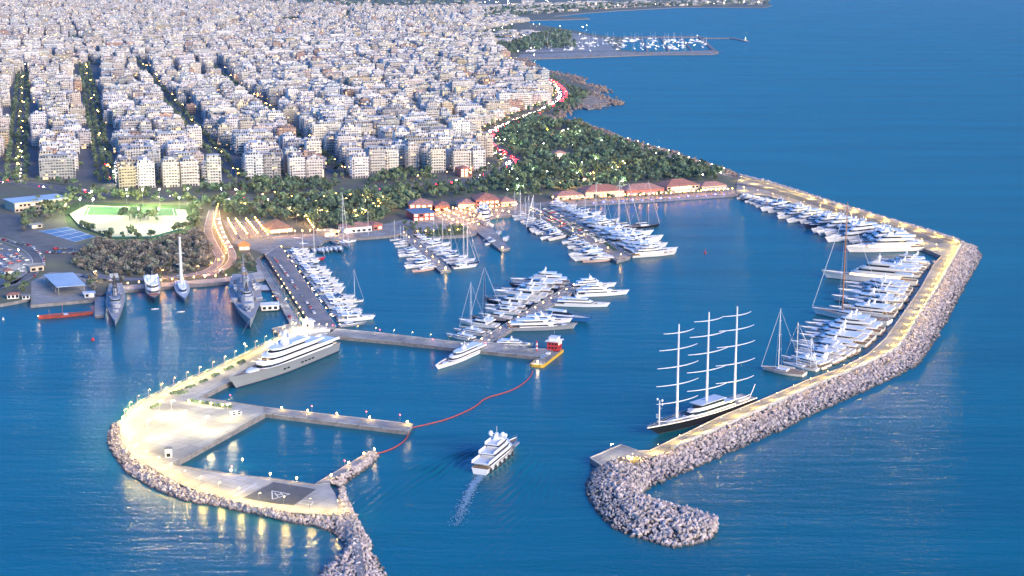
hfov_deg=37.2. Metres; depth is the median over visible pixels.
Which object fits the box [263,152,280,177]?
apartment block
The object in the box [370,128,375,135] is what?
apartment block
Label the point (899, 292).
superyacht
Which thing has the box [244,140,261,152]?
apartment block
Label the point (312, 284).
motor yacht
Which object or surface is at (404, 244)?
sailing yacht
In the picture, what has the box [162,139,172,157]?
apartment block
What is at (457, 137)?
apartment block
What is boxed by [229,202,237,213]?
park tree
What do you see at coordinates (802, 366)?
sailing yacht
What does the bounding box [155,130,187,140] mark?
apartment block
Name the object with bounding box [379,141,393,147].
apartment block
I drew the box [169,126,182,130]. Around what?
apartment block
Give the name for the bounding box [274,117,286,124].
apartment block
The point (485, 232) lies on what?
finger pier
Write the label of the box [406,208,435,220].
building
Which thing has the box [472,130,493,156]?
apartment block
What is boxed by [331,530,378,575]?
rubble spit
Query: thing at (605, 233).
superyacht
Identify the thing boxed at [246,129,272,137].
apartment block
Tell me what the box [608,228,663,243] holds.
superyacht
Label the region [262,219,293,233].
clubhouse
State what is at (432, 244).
motor yacht
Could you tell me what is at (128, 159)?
apartment block
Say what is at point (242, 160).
apartment block
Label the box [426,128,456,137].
apartment block
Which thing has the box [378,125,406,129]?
apartment block
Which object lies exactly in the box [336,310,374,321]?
motor yacht
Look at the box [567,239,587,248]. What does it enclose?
motor yacht
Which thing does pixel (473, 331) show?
superyacht
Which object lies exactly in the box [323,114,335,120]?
apartment block
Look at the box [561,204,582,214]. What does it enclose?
motor yacht
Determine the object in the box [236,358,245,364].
hedge bed
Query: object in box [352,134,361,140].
apartment block
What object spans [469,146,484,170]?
apartment block
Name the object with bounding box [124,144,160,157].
apartment block
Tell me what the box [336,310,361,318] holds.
superyacht
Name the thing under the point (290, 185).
park tree
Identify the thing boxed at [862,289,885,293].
windows
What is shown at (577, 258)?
open motor yacht
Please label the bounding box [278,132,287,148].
apartment block
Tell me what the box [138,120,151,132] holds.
apartment block
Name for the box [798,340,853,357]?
motor yacht
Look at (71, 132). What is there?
apartment block
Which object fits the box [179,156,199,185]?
apartment block
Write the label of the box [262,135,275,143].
apartment block
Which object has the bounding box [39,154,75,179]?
apartment block
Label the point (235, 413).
stage box
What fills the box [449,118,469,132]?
apartment block
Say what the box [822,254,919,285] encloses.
superyacht
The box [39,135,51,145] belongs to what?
apartment block
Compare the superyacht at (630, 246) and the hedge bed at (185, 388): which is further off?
the superyacht at (630, 246)
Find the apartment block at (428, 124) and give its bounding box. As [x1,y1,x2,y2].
[417,121,446,126]
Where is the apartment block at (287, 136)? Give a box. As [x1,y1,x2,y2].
[282,132,295,150]
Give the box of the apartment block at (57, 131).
[51,128,63,140]
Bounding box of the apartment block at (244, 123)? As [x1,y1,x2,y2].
[237,117,251,129]
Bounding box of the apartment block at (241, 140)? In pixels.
[233,133,253,155]
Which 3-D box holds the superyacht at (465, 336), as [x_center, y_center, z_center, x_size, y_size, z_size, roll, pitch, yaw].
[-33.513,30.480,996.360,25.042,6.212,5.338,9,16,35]
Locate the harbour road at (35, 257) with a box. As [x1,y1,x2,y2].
[0,237,42,288]
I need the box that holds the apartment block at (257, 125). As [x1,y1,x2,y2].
[252,122,266,128]
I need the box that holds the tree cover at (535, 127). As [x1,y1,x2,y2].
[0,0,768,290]
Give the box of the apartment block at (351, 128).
[341,123,360,135]
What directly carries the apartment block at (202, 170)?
on the ground at (60, 263)
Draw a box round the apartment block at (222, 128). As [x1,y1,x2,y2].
[217,123,231,143]
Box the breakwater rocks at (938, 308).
[585,173,982,546]
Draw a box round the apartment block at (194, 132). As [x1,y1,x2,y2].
[185,124,201,148]
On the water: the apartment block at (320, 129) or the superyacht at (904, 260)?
the superyacht at (904, 260)
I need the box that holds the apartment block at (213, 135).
[210,131,217,140]
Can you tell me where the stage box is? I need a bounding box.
[229,410,241,415]
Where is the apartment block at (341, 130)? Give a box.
[335,128,345,150]
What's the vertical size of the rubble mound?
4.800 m
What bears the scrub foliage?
on the ground at (60, 263)
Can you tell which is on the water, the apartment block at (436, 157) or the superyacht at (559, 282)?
the superyacht at (559, 282)
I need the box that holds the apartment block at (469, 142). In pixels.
[460,139,476,146]
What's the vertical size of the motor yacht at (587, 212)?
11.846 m
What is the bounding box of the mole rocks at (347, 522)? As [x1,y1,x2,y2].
[106,420,386,575]
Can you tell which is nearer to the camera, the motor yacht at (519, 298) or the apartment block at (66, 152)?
the motor yacht at (519, 298)
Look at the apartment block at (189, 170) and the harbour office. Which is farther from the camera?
the apartment block at (189, 170)
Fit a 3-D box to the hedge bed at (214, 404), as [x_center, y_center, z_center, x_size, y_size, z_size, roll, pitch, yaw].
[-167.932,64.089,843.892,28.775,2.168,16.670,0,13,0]
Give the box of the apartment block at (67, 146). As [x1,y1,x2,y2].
[59,143,75,151]
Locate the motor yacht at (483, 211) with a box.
[476,201,490,225]
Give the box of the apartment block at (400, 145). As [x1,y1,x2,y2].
[392,139,404,166]
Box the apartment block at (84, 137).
[77,128,91,148]
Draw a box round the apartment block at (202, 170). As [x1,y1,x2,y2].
[200,162,205,177]
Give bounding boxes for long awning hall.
[315,228,340,236]
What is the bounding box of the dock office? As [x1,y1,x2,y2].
[82,291,94,297]
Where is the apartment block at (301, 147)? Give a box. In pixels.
[297,144,304,151]
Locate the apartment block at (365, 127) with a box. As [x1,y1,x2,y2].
[356,123,370,135]
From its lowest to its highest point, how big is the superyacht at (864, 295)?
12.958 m
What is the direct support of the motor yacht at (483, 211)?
on the water
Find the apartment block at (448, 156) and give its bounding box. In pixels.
[446,144,472,169]
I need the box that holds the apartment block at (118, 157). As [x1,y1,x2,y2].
[114,154,126,180]
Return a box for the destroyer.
[106,270,124,326]
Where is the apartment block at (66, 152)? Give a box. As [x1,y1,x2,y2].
[57,150,75,172]
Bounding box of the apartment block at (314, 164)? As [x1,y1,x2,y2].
[305,154,323,177]
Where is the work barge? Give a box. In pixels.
[530,349,563,367]
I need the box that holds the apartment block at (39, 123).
[33,121,44,127]
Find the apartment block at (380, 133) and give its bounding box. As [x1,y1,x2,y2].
[378,128,393,138]
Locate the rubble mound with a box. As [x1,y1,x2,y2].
[587,456,714,544]
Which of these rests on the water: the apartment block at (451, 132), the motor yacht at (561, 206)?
the motor yacht at (561, 206)
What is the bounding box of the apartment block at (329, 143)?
[323,131,335,151]
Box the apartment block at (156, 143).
[146,140,159,146]
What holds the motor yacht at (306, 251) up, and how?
on the water
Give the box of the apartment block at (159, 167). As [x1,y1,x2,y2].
[157,163,160,179]
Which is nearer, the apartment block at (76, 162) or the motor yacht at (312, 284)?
the motor yacht at (312, 284)
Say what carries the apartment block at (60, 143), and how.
on the ground at (60, 263)
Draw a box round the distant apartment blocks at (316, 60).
[0,0,554,156]
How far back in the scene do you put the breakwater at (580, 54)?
3664.43 m
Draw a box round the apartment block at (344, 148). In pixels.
[339,142,359,164]
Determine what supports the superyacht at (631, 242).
on the water
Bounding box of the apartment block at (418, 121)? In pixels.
[412,120,425,124]
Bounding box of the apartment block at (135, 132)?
[129,130,140,135]
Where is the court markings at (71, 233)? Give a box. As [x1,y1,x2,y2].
[43,227,95,241]
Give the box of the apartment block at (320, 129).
[310,120,340,139]
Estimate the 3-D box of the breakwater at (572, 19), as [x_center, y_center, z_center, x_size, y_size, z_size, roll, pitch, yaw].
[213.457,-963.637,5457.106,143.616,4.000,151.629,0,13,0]
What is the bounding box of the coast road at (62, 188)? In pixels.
[0,54,568,200]
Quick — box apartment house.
[454,165,471,176]
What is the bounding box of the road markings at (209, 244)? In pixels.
[91,209,223,279]
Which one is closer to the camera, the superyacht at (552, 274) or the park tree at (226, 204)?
the superyacht at (552, 274)
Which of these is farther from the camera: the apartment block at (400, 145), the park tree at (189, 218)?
the apartment block at (400, 145)
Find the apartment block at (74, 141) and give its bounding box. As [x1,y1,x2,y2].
[71,137,79,153]
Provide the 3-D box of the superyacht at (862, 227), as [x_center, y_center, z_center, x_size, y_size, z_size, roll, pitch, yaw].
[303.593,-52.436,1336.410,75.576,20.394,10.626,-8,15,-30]
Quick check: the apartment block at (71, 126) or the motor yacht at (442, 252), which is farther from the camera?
the apartment block at (71, 126)
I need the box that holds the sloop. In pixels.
[174,237,189,302]
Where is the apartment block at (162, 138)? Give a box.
[156,131,187,144]
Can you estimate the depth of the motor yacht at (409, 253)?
1262.88 m
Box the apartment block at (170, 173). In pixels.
[161,157,179,186]
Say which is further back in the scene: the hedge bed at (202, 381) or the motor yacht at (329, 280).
the motor yacht at (329, 280)
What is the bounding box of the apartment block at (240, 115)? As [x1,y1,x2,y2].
[223,113,251,122]
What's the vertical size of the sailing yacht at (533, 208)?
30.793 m
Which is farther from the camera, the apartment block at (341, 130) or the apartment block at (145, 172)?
the apartment block at (341, 130)
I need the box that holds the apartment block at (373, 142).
[362,138,393,150]
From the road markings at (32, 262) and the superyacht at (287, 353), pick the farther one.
the road markings at (32, 262)
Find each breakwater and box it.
[552,18,589,20]
[589,176,962,475]
[624,36,716,51]
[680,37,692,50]
[703,37,748,41]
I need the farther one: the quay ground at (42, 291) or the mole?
the quay ground at (42, 291)
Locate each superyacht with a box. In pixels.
[229,330,339,387]
[331,305,359,311]
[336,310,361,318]
[412,263,436,272]
[432,247,451,252]
[435,341,487,369]
[446,330,476,341]
[454,326,485,336]
[485,299,527,310]
[496,336,533,346]
[501,279,553,294]
[507,313,576,330]
[510,266,570,284]
[516,274,565,287]
[522,311,571,322]
[550,200,561,207]
[555,293,609,306]
[567,210,589,217]
[570,273,616,288]
[572,278,628,296]
[573,212,586,220]
[581,215,619,225]
[582,253,613,262]
[585,215,624,228]
[593,223,629,232]
[598,223,641,237]
[605,228,648,241]
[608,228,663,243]
[616,234,659,247]
[618,236,667,250]
[622,239,663,252]
[626,239,677,254]
[629,242,676,257]
[740,193,752,200]
[744,195,757,202]
[750,195,764,204]
[753,198,764,204]
[755,197,772,207]
[767,202,788,212]
[777,203,795,213]
[777,203,807,218]
[782,353,827,369]
[786,204,823,222]
[791,353,831,367]
[799,212,821,223]
[799,327,869,347]
[799,335,861,352]
[799,344,846,359]
[801,319,877,341]
[803,209,837,228]
[804,325,872,344]
[805,211,831,223]
[805,310,882,335]
[812,211,856,233]
[813,308,886,332]
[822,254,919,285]
[824,218,856,236]
[825,216,881,242]
[829,300,896,317]
[831,287,904,305]
[843,299,898,314]
[844,273,914,292]
[846,227,923,252]
[846,283,908,298]
[847,225,879,241]
[848,276,911,295]
[851,222,891,241]
[853,224,907,244]
[856,261,920,277]
[873,251,929,266]
[896,256,925,270]
[897,260,921,275]
[898,259,923,273]
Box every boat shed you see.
[338,222,372,233]
[367,221,382,229]
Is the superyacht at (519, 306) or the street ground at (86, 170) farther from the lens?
the street ground at (86, 170)
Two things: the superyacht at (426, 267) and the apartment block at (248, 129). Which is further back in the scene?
the apartment block at (248, 129)
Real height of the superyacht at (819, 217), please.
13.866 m
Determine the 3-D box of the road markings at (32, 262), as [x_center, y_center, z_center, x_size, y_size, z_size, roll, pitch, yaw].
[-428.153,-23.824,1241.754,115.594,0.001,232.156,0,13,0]
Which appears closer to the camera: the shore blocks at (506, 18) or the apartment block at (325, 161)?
the apartment block at (325, 161)
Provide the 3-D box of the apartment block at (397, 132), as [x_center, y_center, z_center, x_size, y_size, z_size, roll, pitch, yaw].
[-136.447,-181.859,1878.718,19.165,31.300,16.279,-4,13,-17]
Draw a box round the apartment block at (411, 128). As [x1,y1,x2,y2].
[406,123,420,134]
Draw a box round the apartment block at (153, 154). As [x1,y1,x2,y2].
[145,148,159,176]
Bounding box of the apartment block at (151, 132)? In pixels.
[147,129,161,136]
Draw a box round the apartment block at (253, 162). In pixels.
[243,149,263,178]
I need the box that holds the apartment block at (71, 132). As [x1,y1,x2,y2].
[62,129,74,136]
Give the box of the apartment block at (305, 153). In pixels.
[286,150,320,173]
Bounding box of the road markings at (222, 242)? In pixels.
[204,212,235,275]
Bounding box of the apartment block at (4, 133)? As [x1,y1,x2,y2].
[0,129,8,148]
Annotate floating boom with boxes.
[377,432,409,453]
[413,370,533,427]
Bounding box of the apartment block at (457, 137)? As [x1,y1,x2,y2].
[452,134,467,140]
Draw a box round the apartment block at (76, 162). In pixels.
[69,151,77,170]
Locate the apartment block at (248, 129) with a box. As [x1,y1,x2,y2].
[243,128,269,132]
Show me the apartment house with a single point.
(462, 171)
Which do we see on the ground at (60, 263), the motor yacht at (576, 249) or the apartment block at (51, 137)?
the apartment block at (51, 137)
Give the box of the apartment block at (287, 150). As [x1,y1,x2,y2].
[283,146,298,173]
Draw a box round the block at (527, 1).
[521,0,534,2]
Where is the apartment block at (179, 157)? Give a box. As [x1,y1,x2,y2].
[160,154,195,181]
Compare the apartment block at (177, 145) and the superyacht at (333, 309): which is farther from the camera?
the apartment block at (177, 145)
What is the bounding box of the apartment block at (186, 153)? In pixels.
[173,151,192,155]
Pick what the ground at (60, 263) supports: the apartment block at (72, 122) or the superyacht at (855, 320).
the apartment block at (72, 122)
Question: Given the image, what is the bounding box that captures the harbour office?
[545,330,563,351]
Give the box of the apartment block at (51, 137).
[39,133,54,149]
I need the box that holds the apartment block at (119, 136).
[115,133,133,153]
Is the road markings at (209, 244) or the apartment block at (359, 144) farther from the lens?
the apartment block at (359, 144)
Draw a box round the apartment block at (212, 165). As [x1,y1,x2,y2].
[204,153,221,183]
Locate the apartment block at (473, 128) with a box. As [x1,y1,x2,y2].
[447,122,476,131]
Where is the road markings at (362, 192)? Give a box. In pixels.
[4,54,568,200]
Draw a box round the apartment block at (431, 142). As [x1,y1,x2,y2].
[422,141,443,145]
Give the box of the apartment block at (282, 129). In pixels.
[275,123,295,135]
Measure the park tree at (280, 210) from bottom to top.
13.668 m
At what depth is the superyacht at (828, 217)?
1394.72 m
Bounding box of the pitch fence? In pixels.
[69,214,181,237]
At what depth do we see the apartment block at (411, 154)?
1741.67 m
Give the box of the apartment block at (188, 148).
[182,146,199,152]
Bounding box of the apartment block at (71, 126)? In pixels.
[63,123,80,131]
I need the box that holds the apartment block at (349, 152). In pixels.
[346,149,365,175]
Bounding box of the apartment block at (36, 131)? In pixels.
[31,125,45,147]
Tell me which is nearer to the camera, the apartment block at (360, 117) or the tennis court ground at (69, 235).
the tennis court ground at (69, 235)
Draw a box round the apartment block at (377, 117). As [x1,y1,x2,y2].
[366,115,384,121]
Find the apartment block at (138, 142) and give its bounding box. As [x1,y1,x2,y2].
[132,139,147,145]
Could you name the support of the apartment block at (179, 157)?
on the ground at (60, 263)
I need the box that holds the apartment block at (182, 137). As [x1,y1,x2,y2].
[177,135,188,140]
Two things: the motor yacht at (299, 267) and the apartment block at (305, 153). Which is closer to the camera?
the motor yacht at (299, 267)
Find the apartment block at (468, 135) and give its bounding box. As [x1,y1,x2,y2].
[457,131,474,138]
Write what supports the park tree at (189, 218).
on the ground at (60, 263)
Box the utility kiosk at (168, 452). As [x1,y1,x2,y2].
[165,447,171,457]
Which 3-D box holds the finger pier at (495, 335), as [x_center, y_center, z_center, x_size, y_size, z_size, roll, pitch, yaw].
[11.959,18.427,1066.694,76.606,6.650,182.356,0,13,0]
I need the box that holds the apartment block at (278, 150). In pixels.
[269,147,282,157]
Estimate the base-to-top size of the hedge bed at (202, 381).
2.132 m
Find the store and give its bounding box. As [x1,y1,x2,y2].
[24,263,44,271]
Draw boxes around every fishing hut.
[1,268,13,274]
[5,292,19,298]
[21,293,30,299]
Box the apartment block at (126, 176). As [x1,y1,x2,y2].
[117,161,135,188]
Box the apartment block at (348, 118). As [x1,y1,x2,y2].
[343,115,354,121]
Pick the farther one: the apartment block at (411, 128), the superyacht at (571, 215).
the apartment block at (411, 128)
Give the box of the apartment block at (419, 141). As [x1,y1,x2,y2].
[405,137,439,144]
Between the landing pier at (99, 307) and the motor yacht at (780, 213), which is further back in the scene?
the motor yacht at (780, 213)
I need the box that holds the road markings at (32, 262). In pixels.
[4,239,42,287]
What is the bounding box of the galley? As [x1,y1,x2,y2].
[38,307,93,319]
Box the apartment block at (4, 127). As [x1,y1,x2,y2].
[0,123,9,139]
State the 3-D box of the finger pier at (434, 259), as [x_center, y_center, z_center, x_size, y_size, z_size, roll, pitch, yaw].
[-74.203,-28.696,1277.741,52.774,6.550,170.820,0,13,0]
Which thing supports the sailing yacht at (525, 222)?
on the water
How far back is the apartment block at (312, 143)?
1764.37 m
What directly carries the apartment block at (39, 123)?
on the ground at (60, 263)
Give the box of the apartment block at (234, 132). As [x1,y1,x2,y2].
[231,129,244,151]
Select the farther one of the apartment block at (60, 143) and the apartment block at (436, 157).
the apartment block at (60, 143)
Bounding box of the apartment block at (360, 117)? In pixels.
[355,113,367,120]
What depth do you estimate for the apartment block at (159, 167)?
1660.98 m
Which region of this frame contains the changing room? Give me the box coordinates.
[28,223,42,228]
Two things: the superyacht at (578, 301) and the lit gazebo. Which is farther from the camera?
the lit gazebo
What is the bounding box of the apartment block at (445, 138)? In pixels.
[436,132,451,145]
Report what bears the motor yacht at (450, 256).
on the water
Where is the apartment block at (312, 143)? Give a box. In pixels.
[304,136,321,155]
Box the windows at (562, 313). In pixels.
[552,311,572,314]
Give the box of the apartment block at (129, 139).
[118,136,149,153]
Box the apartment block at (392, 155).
[384,145,398,169]
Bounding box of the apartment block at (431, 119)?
[423,117,436,122]
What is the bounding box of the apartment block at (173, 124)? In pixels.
[167,122,181,130]
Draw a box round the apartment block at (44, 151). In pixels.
[39,148,52,156]
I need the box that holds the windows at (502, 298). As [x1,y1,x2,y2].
[501,298,517,301]
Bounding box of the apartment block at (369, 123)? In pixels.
[342,120,371,127]
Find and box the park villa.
[551,150,565,158]
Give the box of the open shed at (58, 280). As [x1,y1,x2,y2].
[43,272,84,294]
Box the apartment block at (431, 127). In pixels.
[421,126,446,130]
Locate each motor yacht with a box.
[143,274,160,302]
[286,247,307,251]
[287,247,309,252]
[288,250,308,255]
[290,250,313,257]
[294,255,318,261]
[295,256,319,264]
[296,260,316,266]
[297,262,319,268]
[298,262,325,270]
[301,265,329,273]
[303,268,331,276]
[306,272,330,279]
[307,273,335,281]
[309,275,338,284]
[310,278,337,285]
[311,279,343,288]
[315,285,344,290]
[316,285,343,292]
[318,287,342,294]
[321,290,353,299]
[323,293,352,301]
[323,294,355,304]
[326,299,353,306]
[327,303,357,308]
[332,305,362,313]
[334,308,361,316]
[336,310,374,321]
[337,321,365,327]
[394,240,406,244]
[398,246,416,253]
[398,247,419,256]
[404,256,432,268]
[406,258,427,264]
[407,253,423,260]
[419,235,440,242]
[424,239,449,247]
[434,249,456,255]
[440,251,466,260]
[451,260,477,268]
[459,314,499,328]
[471,430,518,474]
[476,201,490,225]
[479,312,512,319]
[485,238,495,245]
[485,290,534,307]
[485,303,521,314]
[494,282,550,298]
[495,293,540,302]
[509,275,561,291]
[512,211,525,216]
[520,215,535,222]
[527,218,546,229]
[530,220,548,230]
[531,222,550,233]
[535,223,553,234]
[536,308,592,321]
[540,228,563,239]
[542,227,561,236]
[548,233,566,240]
[555,201,576,211]
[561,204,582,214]
[562,234,578,244]
[564,205,589,215]
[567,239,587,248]
[568,244,605,257]
[569,207,601,219]
[572,252,611,261]
[573,242,591,251]
[575,211,605,222]
[585,216,616,227]
[590,222,611,231]
[595,227,635,234]
[602,225,653,238]
[611,231,661,246]
[760,197,786,211]
[777,202,802,214]
[790,338,858,354]
[794,347,843,361]
[794,348,839,364]
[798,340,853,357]
[816,216,858,235]
[838,281,909,302]
[845,292,903,309]
[847,228,922,246]
[871,254,929,269]
[880,251,931,265]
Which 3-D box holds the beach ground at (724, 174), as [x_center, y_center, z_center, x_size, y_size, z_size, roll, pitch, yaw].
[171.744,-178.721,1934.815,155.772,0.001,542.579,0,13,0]
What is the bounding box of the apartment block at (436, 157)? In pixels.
[427,144,445,172]
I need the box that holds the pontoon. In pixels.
[260,285,269,290]
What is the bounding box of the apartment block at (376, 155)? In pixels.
[366,146,385,172]
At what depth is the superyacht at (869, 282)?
1139.60 m
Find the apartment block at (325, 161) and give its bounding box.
[321,156,326,169]
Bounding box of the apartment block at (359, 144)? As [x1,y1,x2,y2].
[355,137,378,148]
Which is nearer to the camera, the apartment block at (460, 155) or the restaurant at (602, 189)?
the restaurant at (602, 189)
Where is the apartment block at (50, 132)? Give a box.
[41,129,54,136]
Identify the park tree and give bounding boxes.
[37,209,41,216]
[86,278,94,283]
[92,271,97,277]
[108,228,113,238]
[126,209,132,220]
[134,232,141,238]
[137,211,143,220]
[146,229,155,238]
[174,222,182,232]
[186,215,192,221]
[223,202,230,212]
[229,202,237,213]
[247,200,254,205]
[254,187,261,194]
[271,209,277,218]
[277,207,283,220]
[283,213,289,220]
[287,182,293,192]
[297,204,303,213]
[322,220,328,227]
[354,208,361,213]
[364,198,371,204]
[368,207,376,212]
[379,206,386,216]
[655,169,661,176]
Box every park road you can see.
[86,210,224,279]
[200,209,236,275]
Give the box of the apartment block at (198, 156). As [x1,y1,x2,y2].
[168,150,203,174]
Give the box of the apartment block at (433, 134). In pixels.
[429,132,439,137]
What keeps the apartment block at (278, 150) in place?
on the ground at (60, 263)
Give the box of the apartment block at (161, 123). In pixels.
[156,117,167,130]
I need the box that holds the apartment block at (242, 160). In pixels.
[241,151,269,169]
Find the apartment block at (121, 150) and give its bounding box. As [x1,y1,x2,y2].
[118,143,133,155]
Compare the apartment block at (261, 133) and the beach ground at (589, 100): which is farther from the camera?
the beach ground at (589, 100)
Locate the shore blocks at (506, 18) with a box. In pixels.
[319,0,766,43]
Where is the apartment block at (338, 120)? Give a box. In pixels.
[326,118,343,125]
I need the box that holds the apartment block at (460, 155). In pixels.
[449,146,470,171]
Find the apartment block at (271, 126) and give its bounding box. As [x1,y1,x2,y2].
[265,122,284,131]
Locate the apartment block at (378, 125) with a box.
[375,122,389,132]
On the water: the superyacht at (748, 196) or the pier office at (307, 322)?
the superyacht at (748, 196)
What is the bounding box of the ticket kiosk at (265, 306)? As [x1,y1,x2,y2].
[260,302,279,310]
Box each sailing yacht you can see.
[298,222,324,259]
[331,195,349,247]
[346,271,362,302]
[390,221,402,240]
[395,227,409,246]
[428,222,450,250]
[437,227,458,257]
[444,221,474,263]
[448,223,478,266]
[459,284,490,333]
[470,266,507,322]
[514,190,528,220]
[523,197,537,224]
[526,195,541,226]
[579,184,604,223]
[598,180,631,231]
[617,183,639,227]
[627,181,659,228]
[761,309,806,376]
[783,324,819,371]
[812,202,892,326]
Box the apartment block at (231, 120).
[223,115,239,131]
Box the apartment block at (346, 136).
[334,131,354,157]
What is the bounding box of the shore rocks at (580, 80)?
[511,51,743,177]
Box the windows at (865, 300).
[864,299,884,303]
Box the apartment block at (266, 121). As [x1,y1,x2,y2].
[259,119,273,123]
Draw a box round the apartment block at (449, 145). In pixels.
[444,143,458,148]
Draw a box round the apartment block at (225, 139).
[219,133,231,147]
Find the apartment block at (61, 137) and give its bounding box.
[56,133,70,140]
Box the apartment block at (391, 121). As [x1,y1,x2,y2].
[383,117,399,125]
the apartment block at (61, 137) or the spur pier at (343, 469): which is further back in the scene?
the apartment block at (61, 137)
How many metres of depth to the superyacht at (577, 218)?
1425.47 m
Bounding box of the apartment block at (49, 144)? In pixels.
[42,141,57,149]
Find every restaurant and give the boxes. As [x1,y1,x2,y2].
[408,198,433,209]
[433,201,449,211]
[456,198,475,208]
[471,192,499,207]
[499,196,516,206]
[551,190,583,199]
[576,184,625,197]
[620,183,664,195]
[654,178,699,192]
[697,181,727,190]
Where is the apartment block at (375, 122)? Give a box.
[372,119,387,128]
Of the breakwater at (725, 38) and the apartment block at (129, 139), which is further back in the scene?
the breakwater at (725, 38)
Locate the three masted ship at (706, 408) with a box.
[647,302,756,433]
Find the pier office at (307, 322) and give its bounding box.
[300,318,314,326]
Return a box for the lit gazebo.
[238,241,250,249]
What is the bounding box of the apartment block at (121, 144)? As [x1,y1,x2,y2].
[118,143,129,154]
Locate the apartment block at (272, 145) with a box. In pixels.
[268,141,278,150]
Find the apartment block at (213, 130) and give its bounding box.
[206,128,216,137]
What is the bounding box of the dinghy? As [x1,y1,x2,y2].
[336,243,343,252]
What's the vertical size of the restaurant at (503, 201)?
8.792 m
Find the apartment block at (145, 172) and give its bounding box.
[134,157,154,187]
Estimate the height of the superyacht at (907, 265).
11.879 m
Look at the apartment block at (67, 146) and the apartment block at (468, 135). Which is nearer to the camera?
the apartment block at (67, 146)
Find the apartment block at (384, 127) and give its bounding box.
[378,126,387,138]
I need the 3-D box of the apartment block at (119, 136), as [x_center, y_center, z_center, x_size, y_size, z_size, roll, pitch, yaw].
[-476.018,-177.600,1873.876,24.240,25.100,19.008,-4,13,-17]
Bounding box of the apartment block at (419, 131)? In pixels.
[413,129,427,136]
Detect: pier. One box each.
[95,295,105,317]
[256,258,302,335]
[263,245,335,331]
[265,405,413,434]
[312,451,376,485]
[327,328,548,359]
[399,233,450,273]
[475,282,578,342]
[477,222,509,252]
[521,203,630,263]
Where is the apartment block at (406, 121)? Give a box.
[401,112,430,126]
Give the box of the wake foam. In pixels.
[449,475,482,525]
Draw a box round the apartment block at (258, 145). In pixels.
[248,140,267,150]
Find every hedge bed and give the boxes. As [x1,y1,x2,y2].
[149,401,160,408]
[169,384,195,394]
[175,390,188,395]
[186,398,233,408]
[199,378,207,383]
[211,372,219,377]
[223,365,233,370]
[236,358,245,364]
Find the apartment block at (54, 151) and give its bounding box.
[39,147,57,153]
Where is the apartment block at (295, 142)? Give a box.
[285,137,303,147]
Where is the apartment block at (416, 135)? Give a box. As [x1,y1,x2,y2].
[402,133,427,141]
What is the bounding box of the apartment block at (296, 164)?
[287,152,305,178]
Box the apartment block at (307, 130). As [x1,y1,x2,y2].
[305,122,314,137]
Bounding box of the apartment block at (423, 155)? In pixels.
[419,143,431,167]
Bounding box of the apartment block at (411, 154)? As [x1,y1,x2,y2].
[404,141,418,168]
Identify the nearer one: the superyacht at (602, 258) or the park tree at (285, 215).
the superyacht at (602, 258)
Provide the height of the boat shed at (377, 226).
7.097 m
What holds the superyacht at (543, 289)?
on the water
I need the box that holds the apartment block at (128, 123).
[119,117,149,130]
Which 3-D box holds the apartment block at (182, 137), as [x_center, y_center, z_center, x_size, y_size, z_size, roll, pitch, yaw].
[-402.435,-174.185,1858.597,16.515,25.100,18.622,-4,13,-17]
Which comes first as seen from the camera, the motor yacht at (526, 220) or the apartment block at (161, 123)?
the motor yacht at (526, 220)
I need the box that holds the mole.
[119,323,373,530]
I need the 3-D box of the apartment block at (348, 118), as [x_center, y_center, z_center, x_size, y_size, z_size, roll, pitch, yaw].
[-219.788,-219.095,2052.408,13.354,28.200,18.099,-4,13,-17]
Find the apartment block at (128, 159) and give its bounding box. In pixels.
[115,156,152,186]
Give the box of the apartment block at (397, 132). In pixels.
[392,128,409,140]
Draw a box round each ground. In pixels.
[0,0,772,307]
[0,12,533,187]
[0,214,86,253]
[0,244,31,285]
[31,272,95,303]
[40,227,94,241]
[64,202,199,240]
[70,205,188,236]
[84,206,176,215]
[123,265,263,289]
[223,221,272,241]
[223,248,256,276]
[232,189,735,253]
[413,228,465,237]
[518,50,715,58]
[524,33,615,52]
[549,94,608,117]
[595,130,737,178]
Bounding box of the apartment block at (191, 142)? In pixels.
[181,138,197,148]
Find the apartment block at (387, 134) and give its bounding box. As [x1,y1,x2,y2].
[382,129,392,139]
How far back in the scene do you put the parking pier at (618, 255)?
1347.93 m
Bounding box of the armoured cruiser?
[226,254,264,331]
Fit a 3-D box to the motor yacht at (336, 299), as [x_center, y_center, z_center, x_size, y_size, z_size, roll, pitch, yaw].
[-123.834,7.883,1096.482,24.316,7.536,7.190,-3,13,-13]
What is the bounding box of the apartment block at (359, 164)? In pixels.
[349,152,368,178]
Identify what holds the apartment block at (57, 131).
on the ground at (60, 263)
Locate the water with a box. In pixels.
[0,0,1023,575]
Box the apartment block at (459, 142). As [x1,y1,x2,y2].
[451,139,480,146]
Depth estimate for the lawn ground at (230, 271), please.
1200.49 m
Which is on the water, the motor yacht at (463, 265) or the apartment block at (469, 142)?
the motor yacht at (463, 265)
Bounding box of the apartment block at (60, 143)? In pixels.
[40,141,70,150]
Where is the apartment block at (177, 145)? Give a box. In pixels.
[167,139,185,152]
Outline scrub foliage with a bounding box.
[70,225,215,275]
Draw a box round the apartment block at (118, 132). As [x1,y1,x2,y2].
[112,129,129,151]
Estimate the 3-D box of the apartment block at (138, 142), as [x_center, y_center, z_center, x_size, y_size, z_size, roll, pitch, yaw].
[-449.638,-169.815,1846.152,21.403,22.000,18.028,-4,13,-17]
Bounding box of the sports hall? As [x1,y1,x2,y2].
[4,194,66,211]
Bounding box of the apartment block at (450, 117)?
[445,114,461,121]
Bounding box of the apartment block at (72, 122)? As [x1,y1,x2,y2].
[64,120,79,124]
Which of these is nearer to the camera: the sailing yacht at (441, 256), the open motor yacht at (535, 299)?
the open motor yacht at (535, 299)

